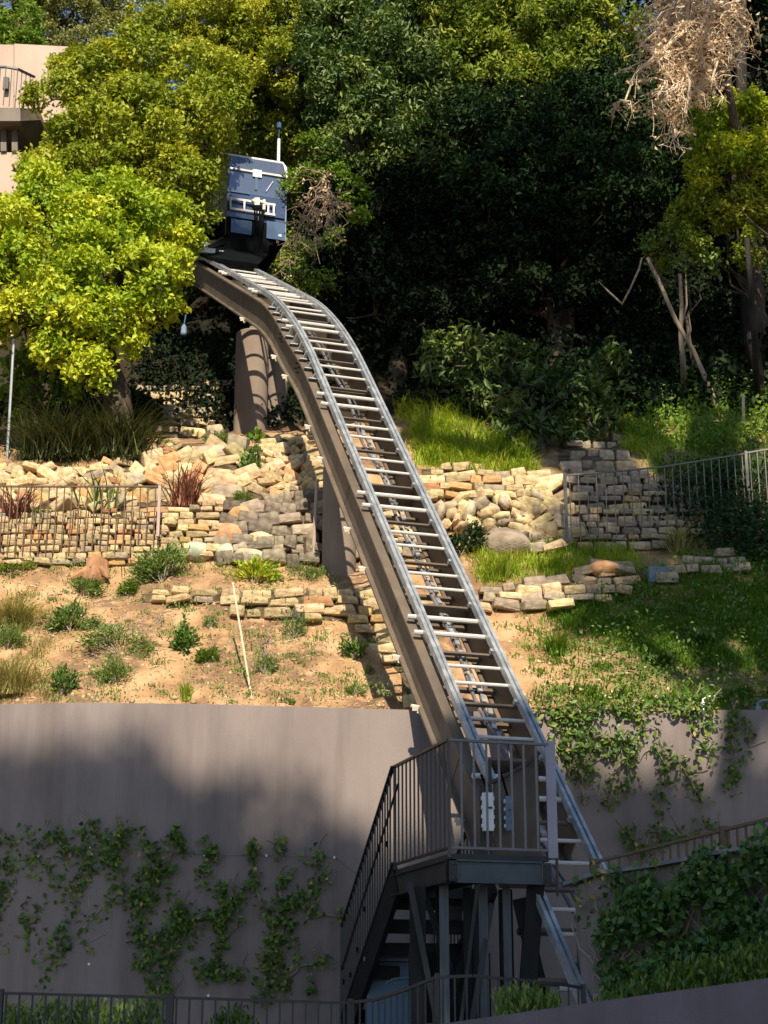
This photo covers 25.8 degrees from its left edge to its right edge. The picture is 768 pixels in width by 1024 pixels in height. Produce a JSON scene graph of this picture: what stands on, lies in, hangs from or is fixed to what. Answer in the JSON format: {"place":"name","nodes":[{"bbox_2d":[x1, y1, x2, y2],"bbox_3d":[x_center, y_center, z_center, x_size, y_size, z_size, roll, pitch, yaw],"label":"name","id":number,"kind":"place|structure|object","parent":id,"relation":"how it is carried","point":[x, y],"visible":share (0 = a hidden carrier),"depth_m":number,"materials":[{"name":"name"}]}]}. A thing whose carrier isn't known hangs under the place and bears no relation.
{"place":"outdoors","nodes":[
{"label":"outdoors","id":0,"kind":"place"},
{"bbox_2d":[0,31,767,711],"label":"hillside","id":1,"kind":"structure","parent":0,"point":[212,577],"depth_m":21.50,"materials":[{"name":"soil"}]},
{"bbox_2d":[0,0,48,45],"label":"broadleaf tree","id":2,"kind":"object","parent":1,"relation":"on","point":[8,36],"visible":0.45,"depth_m":43.73,"materials":[{"name":"green plant"}]},
{"bbox_2d":[0,408,54,460],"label":"strap plant","id":3,"kind":"object","parent":1,"relation":"on","point":[25,441],"visible":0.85,"depth_m":25.49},
{"bbox_2d":[0,587,61,703],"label":"grass","id":4,"kind":"structure","parent":1,"relation":"on","point":[37,652],"depth_m":21.22,"materials":[{"name":"plant"}]},
{"bbox_2d":[0,591,63,630],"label":"grass clump","id":5,"kind":"object","parent":1,"relation":"on","point":[19,614],"visible":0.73,"depth_m":21.61,"materials":[{"name":"plant"}]},
{"bbox_2d":[0,645,64,701],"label":"grass clump","id":6,"kind":"object","parent":1,"relation":"on","point":[12,681],"visible":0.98,"depth_m":19.97,"materials":[{"name":"plant"}]},
{"bbox_2d":[0,336,85,430],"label":"leafy shrub","id":7,"kind":"object","parent":1,"relation":"on","point":[27,367],"visible":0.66,"depth_m":28.12,"materials":[{"name":"green plant"}]},
{"bbox_2d":[0,44,93,287],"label":"hillside house","id":8,"kind":"structure","parent":1,"relation":"on","point":[19,128],"depth_m":35.65,"materials":[{"name":"paint"}]},
{"bbox_2d":[0,454,137,512],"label":"rockery","id":9,"kind":"object","parent":1,"relation":"on","point":[28,472],"visible":0.63,"depth_m":24.82,"materials":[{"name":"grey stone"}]},
{"bbox_2d":[38,595,104,632],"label":"shrub","id":10,"kind":"object","parent":1,"relation":"on","point":[64,617],"visible":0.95,"depth_m":21.59,"materials":[{"name":"green plant"}]},
{"bbox_2d":[0,0,143,71],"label":"broadleaf tree","id":11,"kind":"object","parent":1,"relation":"on","point":[106,12],"visible":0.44,"depth_m":50.43,"materials":[{"name":"green plant"}]},
{"bbox_2d":[0,485,157,553],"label":"garden fence","id":12,"kind":"object","parent":1,"relation":"on","point":[56,487],"visible":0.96,"depth_m":23.32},
{"bbox_2d":[0,357,164,451],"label":"hedge","id":13,"kind":"object","parent":1,"relation":"on","point":[141,398],"visible":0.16,"depth_m":29.19,"materials":[{"name":"green plant"}]},
{"bbox_2d":[0,506,169,565],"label":"dry stone wall","id":14,"kind":"structure","parent":1,"relation":"on","point":[118,557],"depth_m":23.39,"materials":[{"name":"stone"}]},
{"bbox_2d":[0,377,170,462],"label":"strap plant","id":15,"kind":"object","parent":1,"relation":"on","point":[61,440],"visible":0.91,"depth_m":25.35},
{"bbox_2d":[0,155,209,428],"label":"broadleaf tree","id":16,"kind":"object","parent":1,"relation":"on","point":[127,223],"visible":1,"depth_m":26.64,"materials":[{"name":"green plant"}]},
{"bbox_2d":[29,386,197,461],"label":"strap plant","id":17,"kind":"object","parent":1,"relation":"on","point":[127,439],"visible":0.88,"depth_m":25.36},
{"bbox_2d":[64,612,176,653],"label":"shrub","id":18,"kind":"object","parent":1,"relation":"on","point":[105,632],"visible":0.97,"depth_m":20.93,"materials":[{"name":"green plant"}]},
{"bbox_2d":[11,16,257,326],"bbox_3d":[-4.595,-6.916,32.695,3.990,5.766,4.202,-14,-22,38],"label":"broadleaf tree","id":19,"kind":"object","parent":1,"relation":"on","point":[144,99],"visible":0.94,"depth_m":32.14,"materials":[{"name":"green plant"}]},
{"bbox_2d":[120,536,195,584],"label":"shrub","id":20,"kind":"object","parent":1,"relation":"on","point":[158,563],"visible":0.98,"depth_m":22.61,"materials":[{"name":"green plant"}]},
{"bbox_2d":[0,83,315,309],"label":"undergrowth","id":21,"kind":"object","parent":1,"relation":"on","point":[195,289],"visible":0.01,"depth_m":36.70,"materials":[{"name":"green plant"}]},
{"bbox_2d":[139,455,219,507],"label":"flax plant","id":22,"kind":"object","parent":1,"relation":"on","point":[185,494],"visible":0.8,"depth_m":24.23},
{"bbox_2d":[142,586,221,603],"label":"dry stone wall","id":23,"kind":"structure","parent":1,"relation":"on","point":[177,595],"depth_m":22.11,"materials":[{"name":"stone"}]},
{"bbox_2d":[136,380,234,438],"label":"dry stone wall","id":24,"kind":"structure","parent":1,"relation":"on","point":[197,431],"depth_m":30.74,"materials":[{"name":"stone"}]},
{"bbox_2d":[159,500,222,557],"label":"dry stone wall","id":25,"kind":"structure","parent":1,"relation":"on","point":[203,526],"depth_m":23.62,"materials":[{"name":"stone"}]},
{"bbox_2d":[126,434,265,506],"bbox_3d":[-2.807,-0.585,25.336,2.087,1.735,2.120,0,-17,0],"label":"rockery","id":26,"kind":"object","parent":1,"relation":"on","point":[221,457],"visible":0.8,"depth_m":25.06,"materials":[{"name":"beige stone"}]},
{"bbox_2d":[1,573,406,707],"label":"pebbles","id":27,"kind":"object","parent":1,"relation":"on","point":[193,701],"visible":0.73,"depth_m":20.64,"materials":[{"name":"stone"}]},
{"bbox_2d":[1,546,424,705],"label":"undergrowth","id":28,"kind":"object","parent":1,"relation":"on","point":[171,674],"visible":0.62,"depth_m":20.89,"materials":[{"name":"green plant"}]},
{"bbox_2d":[0,569,445,704],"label":"weeds","id":29,"kind":"object","parent":1,"relation":"on","point":[294,653],"visible":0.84,"depth_m":20.68,"materials":[{"name":"green plant"}]},
{"bbox_2d":[120,294,337,432],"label":"undergrowth","id":30,"kind":"object","parent":1,"relation":"on","point":[217,368],"visible":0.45,"depth_m":31.78,"materials":[{"name":"green plant"}]},
{"bbox_2d":[118,0,375,153],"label":"broadleaf tree","id":31,"kind":"object","parent":1,"relation":"on","point":[245,29],"visible":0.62,"depth_m":36.41,"materials":[{"name":"green plant"}]},
{"bbox_2d":[233,324,268,433],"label":"support column","id":32,"kind":"structure","parent":1,"relation":"on","point":[251,378],"depth_m":29.68,"materials":[{"name":"paint"}]},
{"bbox_2d":[224,554,294,583],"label":"shrub","id":33,"kind":"object","parent":1,"relation":"on","point":[251,569],"visible":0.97,"depth_m":22.71,"materials":[{"name":"yellow plant"}]},
{"bbox_2d":[213,487,322,567],"bbox_3d":[-1.493,0.262,23.776,1.835,1.412,1.160,0,-17,0],"label":"rockery","id":34,"kind":"object","parent":1,"relation":"on","point":[284,521],"visible":0.81,"depth_m":23.45,"materials":[{"name":"stone"}]},
{"bbox_2d":[190,52,352,171],"bbox_3d":[-2.541,-8.636,37.888,3.313,3.998,4.211,13,-21,-36],"label":"broadleaf tree","id":35,"kind":"object","parent":1,"relation":"on","point":[259,132],"visible":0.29,"depth_m":37.09,"materials":[{"name":"green plant"}]},
{"bbox_2d":[267,345,286,425],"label":"support column","id":36,"kind":"structure","parent":1,"relation":"on","point":[277,383],"depth_m":30.35,"materials":[{"name":"paint"}]},
{"bbox_2d":[247,431,323,498],"bbox_3d":[-1.384,-0.803,26.702,1.364,2.740,4.680,0,-17,0],"label":"rockery","id":37,"kind":"object","parent":1,"relation":"on","point":[292,464],"visible":0.75,"depth_m":25.02,"materials":[{"name":"stone"}]},
{"bbox_2d":[273,166,355,281],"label":"dead vine","id":38,"kind":"object","parent":1,"relation":"on","point":[327,201],"visible":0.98,"depth_m":31.37,"materials":[{"name":"brown plant"}]},
{"bbox_2d":[267,135,364,309],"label":"undergrowth","id":39,"kind":"object","parent":1,"relation":"on","point":[290,255],"visible":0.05,"depth_m":36.06,"materials":[{"name":"green plant"}]},
{"bbox_2d":[276,127,375,305],"bbox_3d":[-1.442,-5.672,33.475,1.940,4.277,3.581,6,-18,-17],"label":"leafy shrub","id":40,"kind":"object","parent":1,"relation":"on","point":[362,215],"visible":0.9,"depth_m":32.71,"materials":[{"name":"green plant"}]},
{"bbox_2d":[220,587,432,623],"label":"dry stone wall","id":41,"kind":"structure","parent":1,"relation":"on","point":[324,600],"depth_m":21.64,"materials":[{"name":"stone"}]},
{"bbox_2d":[322,451,356,575],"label":"support column","id":42,"kind":"structure","parent":1,"relation":"on","point":[338,550],"depth_m":22.98,"materials":[{"name":"paint"}]},
{"bbox_2d":[287,0,482,361],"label":"evergreen tree","id":43,"kind":"object","parent":1,"relation":"on","point":[360,41],"visible":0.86,"depth_m":34.12,"materials":[{"name":"green plant"}]},
{"bbox_2d":[295,158,494,395],"bbox_3d":[0.238,-4.451,32.868,4.190,5.593,3.188,-15,-23,40],"label":"evergreen tree","id":44,"kind":"object","parent":1,"relation":"on","point":[408,289],"visible":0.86,"depth_m":32.34,"materials":[{"name":"green plant"}]},
{"bbox_2d":[184,242,607,1004],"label":"inclined track","id":45,"kind":"structure","parent":1,"relation":"on","point":[274,314],"depth_m":19.69,"materials":[{"name":"metal"}]},
{"bbox_2d":[192,122,287,274],"bbox_3d":[-2.984,-6.050,33.636,1.996,4.249,3.814,6,-18,-19],"label":"funicular cab","id":46,"kind":"object","parent":45,"relation":"on","point":[252,204],"visible":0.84,"depth_m":33.39,"materials":[{"name":"blue paint"}]},
{"bbox_2d":[355,624,439,709],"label":"dry stone wall","id":47,"kind":"structure","parent":1,"relation":"on","point":[386,647],"depth_m":21.17,"materials":[{"name":"stone"}]},
{"bbox_2d":[356,475,439,561],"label":"dry stone wall","id":48,"kind":"structure","parent":1,"relation":"on","point":[405,552],"depth_m":23.66,"materials":[{"name":"stone"}]},
{"bbox_2d":[447,509,489,556],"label":"shrub","id":49,"kind":"object","parent":1,"relation":"on","point":[475,538],"visible":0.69,"depth_m":23.52,"materials":[{"name":"green plant"}]},
{"bbox_2d":[391,381,549,472],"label":"grass","id":50,"kind":"structure","parent":1,"relation":"on","point":[450,436],"depth_m":26.55,"materials":[{"name":"plant"}]},
{"bbox_2d":[421,462,553,499],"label":"dry stone wall","id":51,"kind":"structure","parent":1,"relation":"on","point":[492,483],"depth_m":24.86,"materials":[{"name":"stone"}]},
{"bbox_2d":[432,486,543,541],"bbox_3d":[1.496,0.122,24.379,1.812,1.165,0.768,0,-17,0],"label":"rockery","id":52,"kind":"object","parent":1,"relation":"on","point":[456,512],"visible":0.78,"depth_m":24.30,"materials":[{"name":"stone"}]},
{"bbox_2d":[478,527,530,556],"bbox_3d":[1.731,0.468,23.773,0.802,0.538,0.584,1,-17,0],"label":"boulder","id":53,"kind":"object","parent":1,"relation":"on","point":[506,538],"visible":0.66,"depth_m":23.57,"materials":[{"name":"grey stone"}]},
{"bbox_2d":[410,317,631,455],"bbox_3d":[2.130,-1.931,28.073,3.842,3.504,2.593,-6,-18,18],"label":"glossy shrub","id":54,"kind":"object","parent":1,"relation":"on","point":[536,383],"visible":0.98,"depth_m":28.22,"materials":[{"name":"green plant"}]},
{"bbox_2d":[278,68,767,433],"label":"undergrowth","id":55,"kind":"object","parent":1,"relation":"on","point":[628,387],"visible":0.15,"depth_m":32.15,"materials":[{"name":"green plant"}]},
{"bbox_2d":[406,0,654,360],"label":"evergreen tree","id":56,"kind":"object","parent":1,"relation":"on","point":[479,34],"visible":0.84,"depth_m":34.36,"materials":[{"name":"green plant"}]},
{"bbox_2d":[431,188,661,366],"bbox_3d":[3.186,-4.091,32.102,4.626,4.609,2.929,0,-17,0],"label":"evergreen tree","id":57,"kind":"object","parent":1,"relation":"on","point":[530,279],"visible":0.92,"depth_m":31.85,"materials":[{"name":"green plant"}]},
{"bbox_2d":[400,30,698,368],"bbox_3d":[3.413,-6.105,33.400,6.251,7.806,3.437,0,-17,0],"label":"evergreen tree","id":58,"kind":"object","parent":1,"relation":"on","point":[583,146],"visible":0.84,"depth_m":32.96,"materials":[{"name":"green plant"}]},
{"bbox_2d":[460,531,649,586],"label":"grass","id":59,"kind":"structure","parent":1,"relation":"on","point":[548,565],"depth_m":23.23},
{"bbox_2d":[524,473,587,558],"bbox_3d":[2.432,0.095,24.314,1.011,1.708,1.290,0,-17,0],"label":"rockery","id":60,"kind":"object","parent":1,"relation":"on","point":[550,519],"visible":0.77,"depth_m":24.32,"materials":[{"name":"grey stone"}]},
{"bbox_2d":[478,558,642,612],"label":"dry stone wall","id":61,"kind":"structure","parent":1,"relation":"on","point":[533,593],"depth_m":22.45,"materials":[{"name":"stone"}]},
{"bbox_2d":[555,432,635,471],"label":"dry stone wall","id":62,"kind":"structure","parent":1,"relation":"on","point":[603,449],"depth_m":26.21,"materials":[{"name":"stone"}]},
{"bbox_2d":[493,578,767,705],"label":"weeds","id":63,"kind":"object","parent":1,"relation":"on","point":[587,690],"visible":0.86,"depth_m":21.33,"materials":[{"name":"green plant"}]},
{"bbox_2d":[562,469,706,550],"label":"dry stone wall","id":64,"kind":"structure","parent":1,"relation":"on","point":[646,534],"depth_m":24.54,"materials":[{"name":"stone"}]},
{"bbox_2d":[514,601,767,710],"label":"grass","id":65,"kind":"structure","parent":1,"relation":"on","point":[731,693],"depth_m":20.71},
{"bbox_2d":[605,404,679,457],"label":"grass","id":66,"kind":"structure","parent":1,"relation":"on","point":[631,444],"depth_m":27.05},
{"bbox_2d":[519,535,767,710],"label":"undergrowth","id":67,"kind":"object","parent":1,"relation":"on","point":[676,645],"visible":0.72,"depth_m":21.21,"materials":[{"name":"green plant"}]},
{"bbox_2d":[539,540,767,676],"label":"grass","id":68,"kind":"structure","parent":1,"relation":"on","point":[709,598],"depth_m":22.11,"materials":[{"name":"plant"}]},
{"bbox_2d":[563,453,745,541],"bbox_3d":[3.970,-0.227,24.335,2.817,1.518,0.058,3,-17,-10],"label":"garden fence","id":69,"kind":"object","parent":1,"relation":"on","point":[565,475],"visible":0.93,"depth_m":24.27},
{"bbox_2d":[557,262,767,411],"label":"undergrowth","id":70,"kind":"object","parent":1,"relation":"on","point":[675,333],"visible":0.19,"depth_m":32.93,"materials":[{"name":"green plant"}]},
{"bbox_2d":[646,257,719,416],"bbox_3d":[5.290,-3.091,29.636,1.240,2.988,0.114,3,-17,-9],"label":"bare trunk","id":71,"kind":"object","parent":1,"relation":"on","point":[683,332],"visible":0.82,"depth_m":29.64,"materials":[{"name":"brown plant"}]},
{"bbox_2d":[633,212,734,396],"bbox_3d":[5.367,-3.708,30.633,1.542,3.604,1.859,7,-18,-20],"label":"tree","id":72,"kind":"object","parent":1,"relation":"on","point":[643,245],"visible":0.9,"depth_m":30.76,"materials":[{"name":"green plant"}]},
{"bbox_2d":[606,0,767,248],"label":"dead tree","id":73,"kind":"object","parent":1,"relation":"on","point":[711,30],"visible":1,"depth_m":28.75,"materials":[{"name":"brown plant"}]},
{"bbox_2d":[611,360,767,455],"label":"undergrowth","id":74,"kind":"object","parent":1,"relation":"on","point":[679,421],"visible":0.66,"depth_m":27.96,"materials":[{"name":"green plant"}]},
{"bbox_2d":[617,0,767,386],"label":"evergreen tree","id":75,"kind":"object","parent":1,"relation":"on","point":[760,6],"visible":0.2,"depth_m":35.51,"materials":[{"name":"green plant"}]},
{"bbox_2d":[634,415,767,478],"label":"grass","id":76,"kind":"structure","parent":1,"relation":"on","point":[693,454],"depth_m":26.62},
{"bbox_2d":[637,434,767,575],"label":"undergrowth","id":77,"kind":"object","parent":1,"relation":"on","point":[744,520],"visible":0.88,"depth_m":24.34,"materials":[{"name":"green plant"}]},
{"bbox_2d":[656,548,750,583],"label":"dry stone wall","id":78,"kind":"structure","parent":1,"relation":"on","point":[674,573],"depth_m":23.05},
{"bbox_2d":[642,160,767,323],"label":"broadleaf tree","id":79,"kind":"object","parent":1,"relation":"on","point":[719,210],"visible":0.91,"depth_m":30.48,"materials":[{"name":"green plant"}]},
{"bbox_2d":[677,82,767,253],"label":"broadleaf tree","id":80,"kind":"object","parent":1,"relation":"on","point":[713,142],"visible":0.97,"depth_m":30.44,"materials":[{"name":"green plant"}]},
{"bbox_2d":[735,0,766,402],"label":"bare trunk","id":81,"kind":"object","parent":1,"relation":"on","point":[744,300],"visible":0.36,"depth_m":31.23,"materials":[{"name":"brown plant"}]},
{"bbox_2d":[744,238,760,405],"bbox_3d":[6.542,-3.310,29.736,0.120,2.370,2.206,-4,-18,12],"label":"bare trunk","id":82,"kind":"object","parent":1,"relation":"on","point":[755,350],"visible":0.91,"depth_m":28.79,"materials":[{"name":"brown plant"}]},
{"bbox_2d":[444,978,767,1023],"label":"front wall","id":83,"kind":"structure","parent":0,"point":[745,1002],"depth_m":8.63,"materials":[{"name":"paint"}]},
{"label":"terrace","id":84,"kind":"structure","parent":0,"visible":0},
{"bbox_2d":[2,990,164,1023],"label":"shrub","id":85,"kind":"object","parent":84,"relation":"on","point":[104,1016],"visible":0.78,"depth_m":13.95,"materials":[{"name":"green plant"}]},
{"bbox_2d":[0,989,353,1023],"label":"iron fence","id":86,"kind":"object","parent":84,"relation":"on","point":[169,1014],"visible":1,"depth_m":13.03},
{"bbox_2d":[0,703,421,1023],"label":"retaining wall","id":87,"kind":"structure","parent":84,"relation":"on","point":[228,779],"depth_m":17.78,"materials":[{"name":"paint"}]},
{"bbox_2d":[0,822,72,953],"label":"climbing vine","id":88,"kind":"object","parent":87,"relation":"attached to","point":[2,880],"visible":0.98,"depth_m":17.76,"materials":[{"name":"green plant"}]},
{"bbox_2d":[14,813,130,999],"bbox_3d":[-3.328,4.111,17.504,1.421,1.910,0.235,-5,-18,16],"label":"climbing vine","id":89,"kind":"object","parent":87,"relation":"attached to","point":[81,882],"visible":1,"depth_m":17.51,"materials":[{"name":"green plant"}]},
{"bbox_2d":[75,807,217,1000],"bbox_3d":[-2.468,4.070,17.399,1.609,2.030,0.218,0,-17,0],"label":"climbing vine","id":90,"kind":"object","parent":87,"relation":"attached to","point":[137,934],"visible":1,"depth_m":17.39,"materials":[{"name":"green plant"}]},
{"bbox_2d":[165,823,254,986],"bbox_3d":[-1.824,4.075,17.426,0.949,1.671,0.154,1,-17,-5],"label":"climbing vine","id":91,"kind":"object","parent":87,"relation":"attached to","point":[224,916],"visible":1,"depth_m":17.42,"materials":[{"name":"green plant"}]},
{"bbox_2d":[243,828,347,1014],"bbox_3d":[-0.915,4.248,17.440,1.155,1.906,0.155,1,-17,-4],"label":"climbing vine","id":92,"kind":"object","parent":87,"relation":"attached to","point":[287,981],"visible":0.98,"depth_m":17.44,"materials":[{"name":"green plant"}]},
{"bbox_2d":[364,957,431,1023],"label":"storage bin","id":93,"kind":"object","parent":84,"relation":"on","point":[378,988],"visible":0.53,"depth_m":16.44,"materials":[{"name":"blue plastic"}]},
{"bbox_2d":[340,766,497,1023],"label":"steel staircase","id":94,"kind":"structure","parent":84,"relation":"on","point":[363,974],"depth_m":16.36,"materials":[{"name":"metal"}]},
{"bbox_2d":[348,973,585,1023],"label":"curved railing","id":95,"kind":"object","parent":84,"relation":"on","point":[435,978],"visible":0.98,"depth_m":12.52,"materials":[{"name":"metal"}]},
{"bbox_2d":[390,738,558,1023],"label":"boarding platform","id":96,"kind":"structure","parent":84,"relation":"on","point":[516,858],"depth_m":14.64,"materials":[{"name":"metal"}]},
{"bbox_2d":[490,979,571,1016],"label":"shrub","id":97,"kind":"object","parent":84,"relation":"on","point":[514,1000],"visible":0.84,"depth_m":11.04,"materials":[{"name":"green plant"}]},
{"bbox_2d":[421,710,767,1016],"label":"retaining wall","id":98,"kind":"structure","parent":84,"relation":"on","point":[749,803],"depth_m":18.24,"materials":[{"name":"paint"}]},
{"bbox_2d":[528,683,620,805],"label":"climbing vine","id":99,"kind":"object","parent":98,"relation":"attached to","point":[563,718],"visible":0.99,"depth_m":18.38,"materials":[{"name":"green plant"}]},
{"bbox_2d":[596,694,715,814],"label":"climbing vine","id":100,"kind":"object","parent":98,"relation":"attached to","point":[636,711],"visible":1,"depth_m":18.33,"materials":[{"name":"green plant"}]},
{"bbox_2d":[616,810,720,860],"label":"climbing vine","id":101,"kind":"object","parent":98,"relation":"attached to","point":[659,841],"visible":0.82,"depth_m":18.07,"materials":[{"name":"green plant"}]},
{"bbox_2d":[645,683,765,837],"bbox_3d":[3.541,2.698,18.312,1.322,1.700,0.152,0,-17,0],"label":"climbing vine","id":102,"kind":"object","parent":98,"relation":"attached to","point":[706,713],"visible":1,"depth_m":18.42,"materials":[{"name":"green plant"}]},
{"bbox_2d":[591,936,767,1001],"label":"shrub","id":103,"kind":"object","parent":84,"relation":"on","point":[726,970],"visible":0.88,"depth_m":11.51,"materials":[{"name":"green plant"}]},
{"label":"ground","id":104,"kind":"structure","parent":0,"visible":0},
{"bbox_2d":[563,842,767,1001],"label":"side wall","id":105,"kind":"structure","parent":104,"relation":"on","point":[584,964],"depth_m":13.67,"materials":[{"name":"paint"}]},
{"bbox_2d":[571,860,742,980],"bbox_3d":[2.082,3.178,13.084,0.320,0.965,1.946,13,-21,-35],"label":"ivy","id":106,"kind":"object","parent":105,"relation":"attached to","point":[600,871],"visible":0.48,"depth_m":13.62,"materials":[{"name":"green plant"}]},
{"bbox_2d":[583,820,767,998],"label":"ivy","id":107,"kind":"object","parent":105,"relation":"attached to","point":[705,880],"visible":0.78,"depth_m":12.79,"materials":[{"name":"green plant"}]},
{"bbox_2d":[589,817,767,872],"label":"tan railing","id":108,"kind":"object","parent":105,"relation":"on","point":[723,832],"visible":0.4,"depth_m":13.66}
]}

